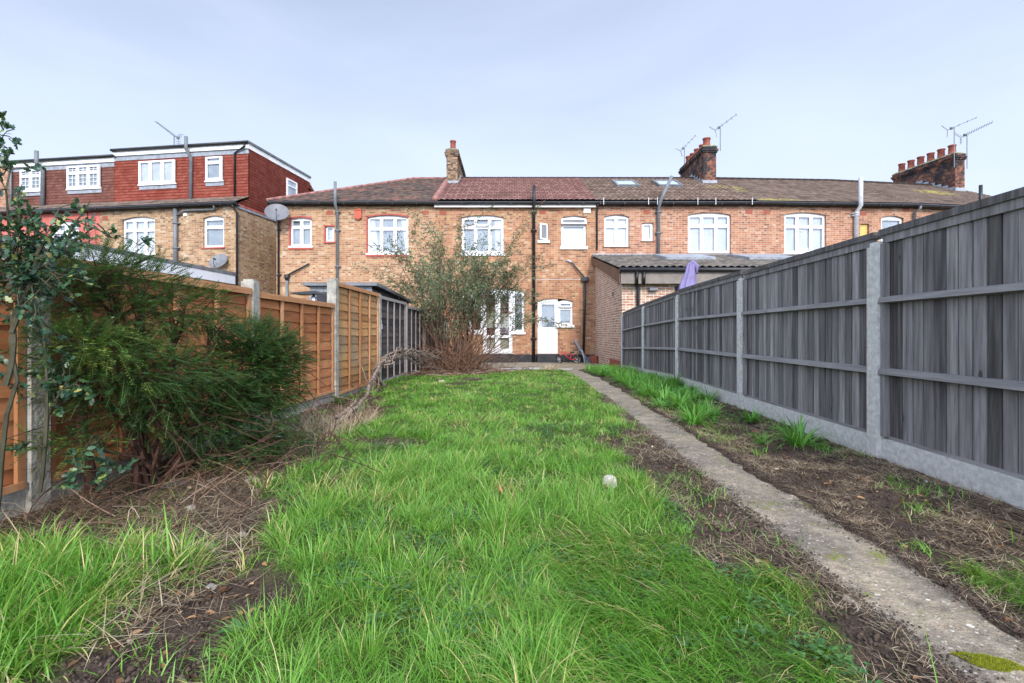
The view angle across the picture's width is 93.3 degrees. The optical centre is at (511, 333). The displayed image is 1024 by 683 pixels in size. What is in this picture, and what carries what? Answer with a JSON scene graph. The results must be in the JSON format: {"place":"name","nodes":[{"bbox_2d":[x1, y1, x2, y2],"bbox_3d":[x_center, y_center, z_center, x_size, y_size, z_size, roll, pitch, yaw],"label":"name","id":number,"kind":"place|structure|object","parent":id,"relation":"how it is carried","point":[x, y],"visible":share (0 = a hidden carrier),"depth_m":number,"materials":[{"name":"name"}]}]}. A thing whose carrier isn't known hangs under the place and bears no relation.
{"place":"outdoors","nodes":[
{"label":"outdoors","id":0,"kind":"place"},
{"bbox_2d":[266,177,445,311],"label":"terraced house","id":1,"kind":"structure","parent":0,"point":[324,235],"depth_m":18.20,"materials":[{"name":"brown brick"}]},
{"bbox_2d":[264,204,288,221],"bbox_3d":[-8.595,-4.442,17.778,0.716,0.685,0.709,0,0,16],"label":"satellite dish","id":2,"kind":"object","parent":1,"relation":"attached to","point":[276,212],"visible":1,"depth_m":17.75,"materials":[{"name":"grey paint"}]},
{"bbox_2d":[288,216,312,249],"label":"window","id":3,"kind":"structure","parent":1,"relation":"in","point":[300,227],"depth_m":18.29,"materials":[{"name":"white plastic"}]},
{"bbox_2d":[323,225,334,242],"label":"window","id":4,"kind":"structure","parent":1,"relation":"in","point":[328,229],"depth_m":18.27,"materials":[{"name":"white plastic"}]},
{"bbox_2d":[366,213,409,256],"bbox_3d":[-4.677,-3.693,18.265,1.643,1.629,0.230,0,0,0],"label":"window","id":5,"kind":"structure","parent":1,"relation":"in","point":[377,225],"depth_m":18.30,"materials":[{"name":"white plastic"}]},
{"bbox_2d":[0,369,1023,682],"bbox_3d":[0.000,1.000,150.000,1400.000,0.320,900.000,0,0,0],"label":"ground","id":6,"kind":"structure","parent":0,"point":[268,583],"depth_m":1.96,"materials":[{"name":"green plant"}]},
{"bbox_2d":[0,150,115,244],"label":"terraced house","id":7,"kind":"structure","parent":6,"relation":"on","point":[60,182],"depth_m":19.92,"materials":[{"name":"red brick"}]},
{"bbox_2d":[20,169,40,195],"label":"window","id":8,"kind":"structure","parent":7,"relation":"in","point":[31,180],"depth_m":20.23,"materials":[{"name":"white plastic"}]},
{"bbox_2d":[52,222,78,240],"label":"window","id":9,"kind":"structure","parent":7,"relation":"in","point":[60,231],"depth_m":19.51,"materials":[{"name":"white plastic"}]},
{"bbox_2d":[66,165,101,193],"bbox_3d":[-17.619,-6.334,19.874,1.658,1.143,0.099,0,0,8],"label":"window","id":10,"kind":"structure","parent":7,"relation":"in","point":[79,178],"depth_m":19.86,"materials":[{"name":"white plastic"}]},
{"bbox_2d":[0,110,160,507],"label":"holly tree","id":11,"kind":"object","parent":6,"relation":"on","point":[16,267],"visible":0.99,"depth_m":2.12,"materials":[{"name":"green plant"}]},
{"bbox_2d":[2,237,235,284],"bbox_3d":[-13.251,-0.583,14.785,5.796,3.366,6.730,0,0,0],"label":"extension","id":12,"kind":"object","parent":6,"relation":"on","point":[214,275],"visible":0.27,"depth_m":15.83,"materials":[{"name":"white brick"}]},
{"bbox_2d":[165,479,194,485],"bbox_3d":[-1.932,0.872,2.819,0.156,0.027,0.120,6,-3,-27],"label":"slate","id":13,"kind":"object","parent":6,"relation":"on","point":[178,483],"visible":0.42,"depth_m":2.79,"materials":[{"name":"grey stone"}]},
{"bbox_2d":[0,245,378,521],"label":"lap fence","id":14,"kind":"object","parent":6,"relation":"on","point":[340,325],"visible":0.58,"depth_m":3.77,"materials":[{"name":"brown wood"}]},
{"bbox_2d":[184,505,195,510],"bbox_3d":[-1.606,0.872,2.411,0.050,0.024,0.060,0,3,-28],"label":"stone","id":15,"kind":"object","parent":6,"relation":"on","point":[190,506],"visible":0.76,"depth_m":2.40,"materials":[{"name":"grey stone"}]},
{"bbox_2d":[0,228,397,532],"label":"yew shrub","id":16,"kind":"object","parent":6,"relation":"on","point":[264,350],"visible":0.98,"depth_m":2.70,"materials":[{"name":"green plant"}]},
{"bbox_2d":[92,136,316,293],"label":"terraced house","id":17,"kind":"structure","parent":6,"relation":"on","point":[201,204],"depth_m":19.07,"materials":[{"name":"red brick"}]},
{"bbox_2d":[124,217,155,254],"bbox_3d":[-14.618,-3.793,18.972,1.567,1.525,0.220,0,0,8],"label":"window","id":18,"kind":"structure","parent":17,"relation":"in","point":[138,227],"depth_m":19.03,"materials":[{"name":"white plastic"}]},
{"bbox_2d":[137,159,176,189],"bbox_3d":[-14.242,-6.369,19.386,1.728,1.146,0.099,0,0,8],"label":"window","id":19,"kind":"structure","parent":17,"relation":"in","point":[160,173],"depth_m":19.39,"materials":[{"name":"white plastic"}]},
{"bbox_2d":[155,121,183,144],"bbox_3d":[-14.689,-8.450,20.699,0.347,0.768,1.403,0,0,0],"label":"aerial","id":20,"kind":"object","parent":17,"relation":"attached to","point":[178,136],"visible":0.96,"depth_m":21.17,"materials":[{"name":"grey metal"}]},
{"bbox_2d":[201,216,224,248],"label":"window","id":21,"kind":"structure","parent":17,"relation":"in","point":[214,226],"depth_m":18.59,"materials":[{"name":"white plastic"}]},
{"bbox_2d":[204,156,223,185],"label":"window","id":22,"kind":"structure","parent":17,"relation":"in","point":[213,165],"depth_m":19.02,"materials":[{"name":"white plastic"}]},
{"bbox_2d":[209,254,227,267],"bbox_3d":[-11.094,-2.727,18.250,0.624,0.584,0.598,0,0,-28],"label":"satellite dish","id":23,"kind":"object","parent":17,"relation":"attached to","point":[218,260],"visible":0.98,"depth_m":18.26,"materials":[{"name":"white metal"}]},
{"bbox_2d":[286,178,297,194],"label":"window","id":24,"kind":"structure","parent":17,"relation":"in","point":[291,186],"depth_m":21.56,"materials":[{"name":"white plastic"}]},
{"bbox_2d":[205,583,216,589],"bbox_3d":[-1.044,0.881,1.678,0.043,0.014,0.034,7,3,21],"label":"stone","id":25,"kind":"object","parent":6,"relation":"on","point":[208,586],"visible":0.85,"depth_m":1.67,"materials":[{"name":"grey stone"}]},
{"bbox_2d":[219,461,234,470],"bbox_3d":[-1.869,0.870,3.171,0.099,0.060,0.115,0,9,-39],"label":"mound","id":26,"kind":"object","parent":6,"relation":"on","point":[227,466],"visible":0.25,"depth_m":3.15,"materials":[{"name":"plant"}]},
{"bbox_2d":[214,617,254,644],"bbox_3d":[-0.798,0.850,1.382,0.070,0.031,0.123,0,0,0],"label":"weed","id":27,"kind":"object","parent":6,"relation":"on","point":[221,631],"visible":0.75,"depth_m":1.39,"materials":[{"name":"green plant"}]},
{"bbox_2d":[290,291,326,300],"bbox_3d":[-3.400,0.093,8.200,0.540,1.614,0.400,0,0,0],"label":"bird table","id":28,"kind":"object","parent":6,"relation":"on","point":[313,294],"visible":0.47,"depth_m":8.15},
{"bbox_2d":[328,395,348,403],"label":"weed","id":29,"kind":"object","parent":6,"relation":"on","point":[337,401],"visible":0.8,"depth_m":6.10,"materials":[{"name":"green plant"}]},
{"bbox_2d":[303,282,412,305],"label":"garden shed","id":30,"kind":"structure","parent":6,"relation":"on","point":[376,287],"depth_m":10.40,"materials":[{"name":"grey fabric"}]},
{"bbox_2d":[316,292,326,301],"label":"window","id":31,"kind":"structure","parent":30,"relation":"in","point":[319,298],"depth_m":10.38,"materials":[{"name":"grey glass"}]},
{"bbox_2d":[352,404,367,413],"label":"weed","id":32,"kind":"object","parent":6,"relation":"on","point":[359,410],"visible":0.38,"depth_m":5.50,"materials":[{"name":"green plant"}]},
{"bbox_2d":[376,293,447,381],"bbox_3d":[-2.324,0.300,12.597,0.120,1.999,8.185,0,0,1],"label":"lap fence","id":33,"kind":"object","parent":6,"relation":"on","point":[399,322],"visible":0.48,"depth_m":10.02,"materials":[{"name":"grey wood"}]},
{"bbox_2d":[352,198,575,374],"bbox_3d":[-1.057,-1.151,11.973,5.743,4.412,4.000,0,0,22],"label":"buddleja shrub","id":34,"kind":"object","parent":6,"relation":"on","point":[474,290],"visible":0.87,"depth_m":11.97,"materials":[{"name":"green plant"}]},
{"bbox_2d":[0,346,1021,682],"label":"dead twigs","id":35,"kind":"object","parent":6,"relation":"on","point":[289,456],"depth_m":2.62,"materials":[{"name":"brown plant"}]},
{"bbox_2d":[0,367,1023,682],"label":"grass","id":36,"kind":"structure","parent":6,"relation":"on","point":[38,597],"depth_m":1.68,"materials":[{"name":"green plant"}]},
{"bbox_2d":[0,363,1023,682],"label":"dead straw","id":37,"kind":"object","parent":6,"relation":"on","point":[362,421],"visible":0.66,"depth_m":2.28,"materials":[{"name":"beige plant"}]},
{"bbox_2d":[499,368,538,369],"bbox_3d":[0.220,0.995,13.570,1.192,0.054,0.086,0,0,-15],"label":"pipe offcut","id":38,"kind":"object","parent":6,"relation":"on","point":[518,368],"visible":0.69,"depth_m":13.56,"materials":[{"name":"white plastic"}]},
{"bbox_2d":[276,421,881,682],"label":"clover","id":39,"kind":"object","parent":6,"relation":"on","point":[821,641],"visible":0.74,"depth_m":1.61,"materials":[{"name":"green plant"}]},
{"bbox_2d":[588,363,612,375],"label":"daylily clump","id":40,"kind":"object","parent":6,"relation":"on","point":[603,371],"visible":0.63,"depth_m":10.33,"materials":[{"name":"green plant"}]},
{"bbox_2d":[594,364,617,375],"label":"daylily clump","id":41,"kind":"object","parent":6,"relation":"on","point":[605,370],"visible":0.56,"depth_m":10.32,"materials":[{"name":"green plant"}]},
{"bbox_2d":[603,475,616,490],"bbox_3d":[0.549,0.838,2.712,0.094,0.085,0.087,0,0,42],"label":"stone","id":42,"kind":"object","parent":6,"relation":"on","point":[610,478],"visible":0.58,"depth_m":2.68,"materials":[{"name":"white stone"}]},
{"bbox_2d":[609,365,626,381],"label":"daylily clump","id":43,"kind":"object","parent":6,"relation":"on","point":[616,374],"visible":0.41,"depth_m":9.01,"materials":[{"name":"green plant"}]},
{"bbox_2d":[607,368,633,381],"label":"daylily clump","id":44,"kind":"object","parent":6,"relation":"on","point":[621,377],"visible":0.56,"depth_m":8.81,"materials":[{"name":"green plant"}]},
{"bbox_2d":[616,369,633,382],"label":"daylily clump","id":45,"kind":"object","parent":6,"relation":"on","point":[628,377],"visible":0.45,"depth_m":8.41,"materials":[{"name":"green plant"}]},
{"bbox_2d":[612,375,642,386],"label":"daylily clump","id":46,"kind":"object","parent":6,"relation":"on","point":[627,381],"visible":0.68,"depth_m":8.13,"materials":[{"name":"green plant"}]},
{"bbox_2d":[622,381,640,390],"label":"daylily clump","id":47,"kind":"object","parent":6,"relation":"on","point":[633,386],"visible":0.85,"depth_m":7.68,"materials":[{"name":"green plant"}]},
{"bbox_2d":[631,381,650,390],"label":"daylily clump","id":48,"kind":"object","parent":6,"relation":"on","point":[642,385],"visible":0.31,"depth_m":7.51,"materials":[{"name":"green plant"}]},
{"bbox_2d":[627,385,658,397],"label":"daylily clump","id":49,"kind":"object","parent":6,"relation":"on","point":[643,393],"visible":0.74,"depth_m":6.80,"materials":[{"name":"green plant"}]},
{"bbox_2d":[636,375,657,384],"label":"daylily clump","id":50,"kind":"object","parent":6,"relation":"on","point":[648,379],"visible":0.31,"depth_m":8.15,"materials":[{"name":"green plant"}]},
{"bbox_2d":[631,380,671,397],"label":"daylily clump","id":51,"kind":"object","parent":6,"relation":"on","point":[652,394],"visible":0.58,"depth_m":6.75,"materials":[{"name":"green plant"}]},
{"bbox_2d":[641,373,665,381],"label":"daylily clump","id":52,"kind":"object","parent":6,"relation":"on","point":[655,376],"visible":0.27,"depth_m":8.44,"materials":[{"name":"green plant"}]},
{"bbox_2d":[642,393,678,408],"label":"daylily clump","id":53,"kind":"object","parent":6,"relation":"on","point":[658,402],"visible":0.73,"depth_m":5.85,"materials":[{"name":"green plant"}]},
{"bbox_2d":[649,373,682,387],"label":"daylily clump","id":54,"kind":"object","parent":6,"relation":"on","point":[665,382],"visible":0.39,"depth_m":7.68,"materials":[{"name":"green plant"}]},
{"bbox_2d":[651,380,691,402],"bbox_3d":[1.984,0.743,6.174,0.601,0.319,0.695,0,0,-14],"label":"daylily clump","id":55,"kind":"object","parent":6,"relation":"on","point":[664,396],"visible":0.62,"depth_m":6.26,"materials":[{"name":"green plant"}]},
{"bbox_2d":[660,377,683,385],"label":"daylily clump","id":56,"kind":"object","parent":6,"relation":"on","point":[674,382],"visible":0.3,"depth_m":7.87,"materials":[{"name":"green plant"}]},
{"bbox_2d":[662,368,684,385],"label":"daylily clump","id":57,"kind":"object","parent":6,"relation":"on","point":[675,379],"visible":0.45,"depth_m":7.96,"materials":[{"name":"green plant"}]},
{"bbox_2d":[658,386,695,397],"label":"daylily clump","id":58,"kind":"object","parent":6,"relation":"on","point":[674,391],"visible":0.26,"depth_m":6.74,"materials":[{"name":"green plant"}]},
{"bbox_2d":[656,388,698,406],"bbox_3d":[1.970,0.747,5.728,0.599,0.271,0.625,0,0,11],"label":"daylily clump","id":59,"kind":"object","parent":6,"relation":"on","point":[681,398],"visible":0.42,"depth_m":5.70,"materials":[{"name":"green plant"}]},
{"bbox_2d":[663,391,694,408],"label":"daylily clump","id":60,"kind":"object","parent":6,"relation":"on","point":[675,402],"visible":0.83,"depth_m":5.59,"materials":[{"name":"green plant"}]},
{"bbox_2d":[660,380,697,392],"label":"daylily clump","id":61,"kind":"object","parent":6,"relation":"on","point":[681,386],"visible":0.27,"depth_m":7.32,"materials":[{"name":"green plant"}]},
{"bbox_2d":[671,390,696,399],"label":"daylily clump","id":62,"kind":"object","parent":6,"relation":"on","point":[682,395],"visible":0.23,"depth_m":6.45,"materials":[{"name":"green plant"}]},
{"bbox_2d":[672,379,703,395],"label":"daylily clump","id":63,"kind":"object","parent":6,"relation":"on","point":[682,392],"visible":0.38,"depth_m":6.91,"materials":[{"name":"green plant"}]},
{"bbox_2d":[678,259,698,288],"bbox_3d":[3.784,-0.312,10.600,0.612,2.627,0.386,0,0,0],"label":"parasol","id":64,"kind":"object","parent":6,"relation":"on","point":[689,275],"visible":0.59,"depth_m":10.54,"materials":[{"name":"fabric"}]},
{"bbox_2d":[673,382,716,401],"bbox_3d":[2.345,0.763,6.389,0.681,0.304,0.710,0,0,-1],"label":"daylily clump","id":65,"kind":"object","parent":6,"relation":"on","point":[696,394],"visible":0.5,"depth_m":6.36,"materials":[{"name":"green plant"}]},
{"bbox_2d":[591,254,798,367],"bbox_3d":[6.915,-0.934,15.755,7.870,4.069,4.890,0,0,0],"label":"extension","id":66,"kind":"object","parent":6,"relation":"on","point":[620,290],"visible":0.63,"depth_m":14.61,"materials":[{"name":"brown brick"}]},
{"bbox_2d":[664,394,729,428],"bbox_3d":[1.761,0.736,4.751,0.630,0.305,0.728,0,0,-18],"label":"daylily clump","id":67,"kind":"object","parent":6,"relation":"on","point":[691,418],"visible":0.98,"depth_m":4.69,"materials":[{"name":"green plant"}]},
{"bbox_2d":[681,400,712,411],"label":"daylily clump","id":68,"kind":"object","parent":6,"relation":"on","point":[694,405],"visible":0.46,"depth_m":5.39,"materials":[{"name":"green plant"}]},
{"bbox_2d":[680,396,715,408],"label":"daylily clump","id":69,"kind":"object","parent":6,"relation":"on","point":[701,402],"visible":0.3,"depth_m":5.53,"materials":[{"name":"green plant"}]},
{"bbox_2d":[696,384,720,400],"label":"daylily clump","id":70,"kind":"object","parent":6,"relation":"on","point":[702,395],"visible":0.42,"depth_m":6.50,"materials":[{"name":"green plant"}]},
{"bbox_2d":[695,405,722,417],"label":"daylily clump","id":71,"kind":"object","parent":6,"relation":"on","point":[707,409],"visible":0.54,"depth_m":5.00,"materials":[{"name":"green plant"}]},
{"bbox_2d":[689,397,733,420],"bbox_3d":[2.119,0.792,5.125,0.566,0.200,0.588,0,0,-17],"label":"daylily clump","id":72,"kind":"object","parent":6,"relation":"on","point":[714,414],"visible":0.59,"depth_m":5.13,"materials":[{"name":"green plant"}]},
{"bbox_2d":[732,403,765,423],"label":"daylily clump","id":73,"kind":"object","parent":6,"relation":"on","point":[753,418],"visible":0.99,"depth_m":4.94,"materials":[{"name":"green plant"}]},
{"bbox_2d":[750,430,774,444],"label":"daylily clump","id":74,"kind":"object","parent":6,"relation":"on","point":[759,440],"visible":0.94,"depth_m":4.04,"materials":[{"name":"green plant"}]},
{"bbox_2d":[753,414,848,452],"bbox_3d":[2.344,0.752,3.911,0.759,0.335,0.730,0,0,32],"label":"daylily clump","id":75,"kind":"object","parent":6,"relation":"on","point":[795,436],"visible":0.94,"depth_m":3.90,"materials":[{"name":"green plant"}]},
{"bbox_2d":[621,187,1023,508],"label":"closeboard fence","id":76,"kind":"object","parent":6,"relation":"on","point":[903,343],"visible":0.98,"depth_m":3.40,"materials":[{"name":"wood"}]},
{"bbox_2d":[0,0,1023,195],"label":"sky","id":77,"kind":"structure","parent":0,"point":[347,93],"materials":[{"name":"blue"}]},
{"bbox_2d":[432,140,598,362],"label":"terraced house","id":78,"kind":"structure","parent":0,"point":[559,235],"depth_m":18.20,"materials":[{"name":"brown brick"}]},
{"bbox_2d":[470,306,483,333],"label":"window","id":79,"kind":"structure","parent":78,"relation":"in","point":[481,306],"depth_m":18.28,"materials":[{"name":"white plastic"}]},
{"bbox_2d":[460,216,504,255],"bbox_3d":[-1.109,-3.682,18.253,1.691,1.537,0.254,0,0,0],"label":"window","id":80,"kind":"structure","parent":78,"relation":"in","point":[497,235],"depth_m":18.35,"materials":[{"name":"white plastic"}]},
{"bbox_2d":[483,289,512,352],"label":"french doors","id":81,"kind":"structure","parent":78,"relation":"in","point":[506,325],"depth_m":18.26,"materials":[{"name":"white plastic"}]},
{"bbox_2d":[511,290,525,333],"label":"window","id":82,"kind":"structure","parent":78,"relation":"in","point":[521,331],"depth_m":18.28,"materials":[{"name":"white plastic"}]},
{"bbox_2d":[538,225,549,242],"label":"window","id":83,"kind":"structure","parent":78,"relation":"in","point":[540,240],"depth_m":18.13,"materials":[{"name":"white plastic"}]},
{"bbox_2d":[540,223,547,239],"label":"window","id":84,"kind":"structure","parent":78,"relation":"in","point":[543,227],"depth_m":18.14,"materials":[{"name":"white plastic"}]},
{"bbox_2d":[538,299,557,353],"bbox_3d":[1.350,-0.266,18.276,0.765,2.068,0.192,0,0,0],"label":"back door","id":85,"kind":"structure","parent":78,"relation":"in","point":[547,335],"depth_m":18.26,"materials":[{"name":"white plastic"}]},
{"bbox_2d":[557,300,573,327],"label":"window","id":86,"kind":"structure","parent":78,"relation":"in","point":[564,307],"depth_m":18.28,"materials":[{"name":"white plastic"}]},
{"bbox_2d":[560,216,587,248],"bbox_3d":[2.326,-3.790,18.246,1.040,1.272,0.248,0,0,0],"label":"window","id":87,"kind":"structure","parent":78,"relation":"in","point":[573,228],"depth_m":18.29,"materials":[{"name":"white plastic"}]},
{"bbox_2d":[472,362,602,369],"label":"patio","id":88,"kind":"structure","parent":0,"point":[578,366],"depth_m":16.33,"materials":[{"name":"concrete"}]},
{"bbox_2d":[557,347,580,362],"bbox_3d":[2.061,0.790,17.536,0.864,0.615,0.364,0,0,-9],"label":"kids bicycle","id":89,"kind":"object","parent":88,"relation":"on","point":[573,359],"visible":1,"depth_m":17.51,"materials":[{"name":"red metal"}]},
{"bbox_2d":[574,340,587,362],"bbox_3d":[2.580,0.666,17.951,0.652,0.852,0.115,0,0,45],"label":"plank","id":90,"kind":"object","parent":88,"relation":"on","point":[578,345],"visible":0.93,"depth_m":18.00,"materials":[{"name":"grey wood"}]},
{"bbox_2d":[590,356,597,362],"bbox_3d":[3.000,0.957,17.600,0.378,0.270,0.378,0,0,0],"label":"plant pot","id":91,"kind":"object","parent":88,"relation":"on","point":[593,359],"visible":0.9,"depth_m":17.47,"materials":[{"name":"ceramic"}]},
{"bbox_2d":[577,137,760,268],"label":"terraced house","id":92,"kind":"structure","parent":0,"point":[685,212],"depth_m":18.28,"materials":[{"name":"brown brick"}]},
{"bbox_2d":[603,215,630,247],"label":"window","id":93,"kind":"structure","parent":92,"relation":"in","point":[615,226],"depth_m":18.30,"materials":[{"name":"white plastic"}]},
{"bbox_2d":[612,180,639,186],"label":"roof window","id":94,"kind":"structure","parent":92,"relation":"in","point":[619,183],"depth_m":20.66,"materials":[{"name":"white glass"}]},
{"bbox_2d":[641,223,654,241],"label":"window","id":95,"kind":"structure","parent":92,"relation":"in","point":[647,228],"depth_m":18.29,"materials":[{"name":"white plastic"}]},
{"bbox_2d":[651,180,683,186],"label":"roof window","id":96,"kind":"structure","parent":92,"relation":"in","point":[661,183],"depth_m":20.66,"materials":[{"name":"white glass"}]},
{"bbox_2d":[675,135,695,163],"bbox_3d":[8.487,-8.645,23.591,1.031,1.724,0.266,0,0,43],"label":"aerial","id":97,"kind":"object","parent":92,"relation":"attached to","point":[682,148],"visible":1,"depth_m":23.58,"materials":[{"name":"grey metal"}]},
{"bbox_2d":[687,213,732,253],"bbox_3d":[7.437,-3.762,18.275,1.715,1.568,0.210,0,0,0],"label":"window","id":98,"kind":"structure","parent":92,"relation":"in","point":[708,233],"depth_m":18.34,"materials":[{"name":"white plastic"}]},
{"bbox_2d":[709,114,736,150],"bbox_3d":[9.191,-8.702,21.073,1.111,1.474,0.264,0,0,25],"label":"aerial","id":99,"kind":"object","parent":92,"relation":"attached to","point":[719,127],"visible":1,"depth_m":21.08,"materials":[{"name":"grey metal"}]},
{"bbox_2d":[563,367,1023,682],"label":"path","id":100,"kind":"structure","parent":0,"point":[948,622],"depth_m":1.84,"materials":[{"name":"concrete"}]},
{"bbox_2d":[949,651,1023,671],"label":"moss","id":101,"kind":"object","parent":100,"relation":"on","point":[989,663],"visible":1,"depth_m":1.30,"materials":[{"name":"green plant"}]},
{"bbox_2d":[716,177,917,253],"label":"terraced house","id":102,"kind":"structure","parent":0,"point":[791,217],"depth_m":18.42,"materials":[{"name":"brown brick"}]},
{"bbox_2d":[783,213,824,253],"bbox_3d":[11.107,-3.786,18.377,1.742,1.571,0.210,0,0,-3],"label":"window","id":103,"kind":"structure","parent":102,"relation":"in","point":[813,225],"depth_m":18.44,"materials":[{"name":"white plastic"}]},
{"bbox_2d":[860,224,866,235],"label":"window","id":104,"kind":"structure","parent":102,"relation":"in","point":[863,227],"depth_m":18.51,"materials":[{"name":"yellow glass"}]},
{"bbox_2d":[881,216,901,241],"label":"window","id":105,"kind":"structure","parent":102,"relation":"in","point":[888,221],"depth_m":18.59,"materials":[{"name":"white plastic"}]},
{"bbox_2d":[811,144,990,220],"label":"terraced house","id":106,"kind":"structure","parent":0,"point":[932,185],"depth_m":22.21,"materials":[{"name":"brown brick"}]},
{"bbox_2d":[941,117,976,166],"bbox_3d":[19.732,-8.367,21.354,1.164,2.052,0.269,0,0,32],"label":"aerial","id":107,"kind":"object","parent":106,"relation":"attached to","point":[951,128],"visible":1,"depth_m":21.38,"materials":[{"name":"grey metal"}]},
{"bbox_2d":[955,122,991,168],"bbox_3d":[20.527,-8.322,21.519,1.296,1.939,0.322,0,0,25],"label":"aerial","id":108,"kind":"object","parent":106,"relation":"attached to","point":[967,140],"visible":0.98,"depth_m":21.58,"materials":[{"name":"grey metal"}]}
]}

